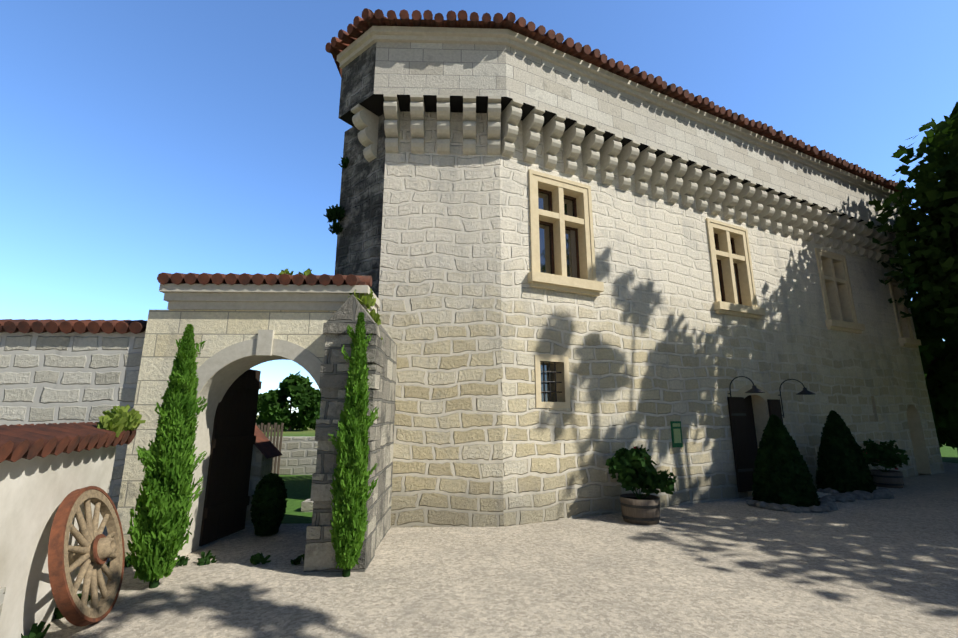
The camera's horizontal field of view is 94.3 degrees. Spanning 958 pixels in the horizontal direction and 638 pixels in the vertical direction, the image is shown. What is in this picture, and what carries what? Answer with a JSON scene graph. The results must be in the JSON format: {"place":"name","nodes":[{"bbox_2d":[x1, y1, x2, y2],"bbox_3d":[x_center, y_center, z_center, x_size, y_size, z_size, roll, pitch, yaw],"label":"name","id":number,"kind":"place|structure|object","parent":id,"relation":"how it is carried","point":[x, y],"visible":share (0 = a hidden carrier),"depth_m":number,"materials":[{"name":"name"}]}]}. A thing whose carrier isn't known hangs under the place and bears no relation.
{"place":"outdoors","nodes":[
{"label":"outdoors","id":0,"kind":"place"},
{"bbox_2d":[0,422,135,462],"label":"roof tiles","id":1,"kind":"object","parent":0,"point":[25,441],"depth_m":3.32,"materials":[{"name":"red tile"}]},
{"bbox_2d":[269,437,317,511],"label":"garden wall","id":2,"kind":"structure","parent":0,"point":[299,456],"depth_m":12.30,"materials":[{"name":"beige stone"}]},
{"bbox_2d":[303,294,396,571],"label":"stone buttress","id":3,"kind":"structure","parent":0,"point":[381,362],"depth_m":5.15,"materials":[{"name":"beige stone"}]},
{"bbox_2d":[0,0,957,414],"label":"sky","id":4,"kind":"structure","parent":0,"point":[141,140],"materials":[{"name":"blue"}]},
{"bbox_2d":[41,415,957,637],"bbox_3d":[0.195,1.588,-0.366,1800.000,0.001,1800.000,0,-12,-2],"label":"ground","id":5,"kind":"structure","parent":0,"point":[742,568],"depth_m":4.43,"materials":[{"name":"beige gravel"}]},
{"bbox_2d":[0,445,116,637],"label":"white wall","id":6,"kind":"structure","parent":5,"relation":"on","point":[35,491],"depth_m":3.28,"materials":[{"name":"paint"}]},
{"bbox_2d":[0,332,144,558],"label":"curtain wall","id":7,"kind":"structure","parent":5,"relation":"on","point":[57,378],"depth_m":5.52,"materials":[{"name":"stone"}]},
{"bbox_2d":[0,319,146,333],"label":"wall coping tiles","id":8,"kind":"object","parent":7,"relation":"on","point":[24,326],"visible":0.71,"depth_m":5.56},
{"bbox_2d":[48,486,124,626],"bbox_3d":[-3.199,1.927,3.679,0.280,1.054,1.054,-12,-7,-21],"label":"wagon wheel","id":9,"kind":"object","parent":5,"relation":"on","point":[93,551],"visible":1,"depth_m":3.58,"materials":[{"name":"brown wood"}]},
{"bbox_2d":[21,550,304,637],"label":"base weeds","id":10,"kind":"object","parent":5,"relation":"on","point":[36,630],"visible":0.44,"depth_m":4.90,"materials":[{"name":"green plant"}]},
{"bbox_2d":[126,324,207,588],"bbox_3d":[-3.149,1.321,4.572,0.570,2.593,0.587,-3,-12,14],"label":"cypress","id":11,"kind":"object","parent":5,"relation":"on","point":[161,524],"visible":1,"depth_m":4.40,"materials":[{"name":"green plant"}]},
{"bbox_2d":[109,283,379,560],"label":"gateway arch","id":12,"kind":"structure","parent":5,"relation":"on","point":[241,329],"depth_m":5.56,"materials":[{"name":"beige stone"}]},
{"bbox_2d":[199,369,261,545],"bbox_3d":[-3.406,1.807,6.167,0.080,2.250,0.870,-1,-12,6],"label":"gate door","id":13,"kind":"structure","parent":12,"relation":"attached to","point":[226,500],"depth_m":6.10,"materials":[{"name":"brown wood"}]},
{"bbox_2d":[96,268,382,436],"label":"wall plants","id":14,"kind":"object","parent":12,"relation":"attached to","point":[118,420],"depth_m":4.46,"materials":[{"name":"green plant"}]},
{"bbox_2d":[157,272,371,286],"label":"roof tiles","id":15,"kind":"object","parent":12,"relation":"on","point":[163,278],"visible":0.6,"depth_m":5.53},
{"bbox_2d":[256,392,266,415],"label":"valley tree","id":16,"kind":"object","parent":5,"relation":"on","point":[261,396],"visible":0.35,"depth_m":47.66,"materials":[{"name":"green plant"}]},
{"bbox_2d":[245,425,281,525],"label":"outbuilding","id":17,"kind":"structure","parent":5,"relation":"on","point":[265,451],"depth_m":6.85,"materials":[{"name":"tile"}]},
{"bbox_2d":[250,472,287,535],"bbox_3d":[-2.942,2.593,6.236,0.483,0.840,0.485,0,-12,-2],"label":"boxwood","id":18,"kind":"object","parent":5,"relation":"on","point":[269,505],"visible":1,"depth_m":6.10,"materials":[{"name":"green plant"}]},
{"bbox_2d":[255,423,283,473],"bbox_3d":[-5.941,3.512,11.947,1.230,1.400,0.020,0,-12,-2],"label":"picket fence","id":19,"kind":"object","parent":5,"relation":"on","point":[274,438],"visible":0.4,"depth_m":12.03,"materials":[{"name":"brown wood"}]},
{"bbox_2d":[256,415,318,429],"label":"hedgerow","id":20,"kind":"object","parent":5,"relation":"on","point":[298,426],"depth_m":46.13,"materials":[{"name":"green plant"}]},
{"bbox_2d":[260,371,320,431],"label":"valley tree","id":21,"kind":"object","parent":5,"relation":"on","point":[302,393],"visible":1,"depth_m":42.78,"materials":[{"name":"green plant"}]},
{"bbox_2d":[328,312,378,576],"bbox_3d":[-1.373,1.280,4.862,0.527,2.794,0.512,-9,-15,36],"label":"cypress","id":22,"kind":"object","parent":5,"relation":"on","point":[349,490],"visible":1,"depth_m":4.71,"materials":[{"name":"green plant"}]},
{"bbox_2d":[605,444,676,524],"bbox_3d":[2.537,2.599,7.107,0.990,1.156,0.923,0,-12,-2],"label":"barrel planter","id":23,"kind":"object","parent":5,"relation":"on","point":[634,467],"visible":1,"depth_m":6.95,"materials":[{"name":"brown wood"}]},
{"bbox_2d":[752,414,820,506],"bbox_3d":[5.669,2.636,8.372,1.092,1.661,1.072,0,-12,-2],"label":"conical shrub","id":24,"kind":"object","parent":5,"relation":"on","point":[782,475],"depth_m":8.10,"materials":[{"name":"green plant"}]},
{"bbox_2d":[746,487,893,512],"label":"border rocks","id":25,"kind":"object","parent":5,"relation":"on","point":[828,503],"visible":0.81,"depth_m":8.37,"materials":[{"name":"grey stone"}]},
{"bbox_2d":[815,410,876,492],"bbox_3d":[7.729,2.841,9.518,1.031,1.746,1.036,0,-12,-2],"label":"topiary","id":26,"kind":"object","parent":5,"relation":"on","point":[843,466],"visible":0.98,"depth_m":9.27,"materials":[{"name":"green plant"}]},
{"bbox_2d":[859,439,909,487],"bbox_3d":[9.414,3.336,10.329,1.022,1.065,0.949,0,-12,-2],"label":"barrel planter","id":27,"kind":"object","parent":5,"relation":"on","point":[884,454],"visible":0.94,"depth_m":10.15,"materials":[{"name":"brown wood"}]},
{"bbox_2d":[865,102,957,348],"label":"tree","id":28,"kind":"object","parent":5,"relation":"on","point":[930,262],"visible":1,"depth_m":11.35,"materials":[{"name":"green plant"}]},
{"bbox_2d":[902,266,957,451],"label":"tree","id":29,"kind":"object","parent":5,"relation":"on","point":[940,366],"visible":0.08,"depth_m":14.85,"materials":[{"name":"green plant"}]},
{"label":"chateau","id":30,"kind":"object","parent":5,"relation":"on","visible":0},
{"bbox_2d":[323,156,348,234],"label":"plants","id":31,"kind":"object","parent":30,"relation":"attached to","point":[335,213],"visible":0.79,"depth_m":8.24,"materials":[{"name":"green plant"}]},
{"bbox_2d":[670,421,682,447],"bbox_3d":[3.750,2.184,8.427,0.260,0.480,0.023,6,-13,-25],"label":"notice board","id":32,"kind":"object","parent":30,"relation":"attached to","point":[676,434],"visible":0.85,"depth_m":8.41,"materials":[{"name":"green metal"}]},
{"bbox_2d":[728,376,764,396],"bbox_3d":[5.418,1.571,8.960,0.343,0.843,0.730,3,-12,-13],"label":"wall lamp","id":33,"kind":"object","parent":30,"relation":"attached to","point":[754,389],"visible":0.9,"depth_m":8.82,"materials":[{"name":"metal"}]},
{"bbox_2d":[778,379,814,417],"bbox_3d":[6.950,1.725,9.680,0.343,0.843,0.730,3,-12,-13],"label":"wall lamp","id":34,"kind":"object","parent":30,"relation":"attached to","point":[804,391],"visible":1,"depth_m":9.64,"materials":[{"name":"metal"}]},
{"bbox_2d":[905,404,919,417],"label":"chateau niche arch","id":35,"kind":"structure","parent":30,"relation":"attached to","point":[912,410],"depth_m":12.69,"materials":[{"name":"stone"}]},
{"bbox_2d":[335,112,944,527],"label":"chateau lower walls","id":36,"kind":"structure","parent":0,"point":[649,342],"depth_m":7.93,"materials":[{"name":"beige stone"}]},
{"bbox_2d":[351,94,896,263],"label":"corbels","id":37,"kind":"object","parent":36,"relation":"attached to","point":[661,170],"visible":0.92,"depth_m":8.94,"materials":[{"name":"beige stone"}]},
{"bbox_2d":[338,42,908,234],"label":"parapet wall","id":38,"kind":"structure","parent":37,"relation":"on","point":[373,74],"depth_m":8.28,"materials":[{"name":"beige stone"}]},
{"bbox_2d":[336,26,911,205],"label":"cornice","id":39,"kind":"structure","parent":38,"relation":"attached to","point":[363,42],"depth_m":8.43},
{"bbox_2d":[325,8,907,192],"bbox_3d":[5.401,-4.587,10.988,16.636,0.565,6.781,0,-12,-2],"label":"roof tiles","id":40,"kind":"object","parent":39,"relation":"on","point":[368,16],"visible":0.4,"depth_m":8.34,"materials":[{"name":"brown tile"}]},
{"bbox_2d":[528,169,920,407],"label":"window frames","id":41,"kind":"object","parent":36,"relation":"in","point":[562,251],"depth_m":8.53,"materials":[{"name":"beige stone"}]},
{"bbox_2d":[727,384,830,497],"bbox_3d":[6.357,2.520,9.395,2.480,2.270,1.050,6,-13,-25],"label":"chateau door and shutters","id":42,"kind":"structure","parent":36,"relation":"in","point":[743,430],"depth_m":9.19,"materials":[{"name":"brown wood"}]}
]}

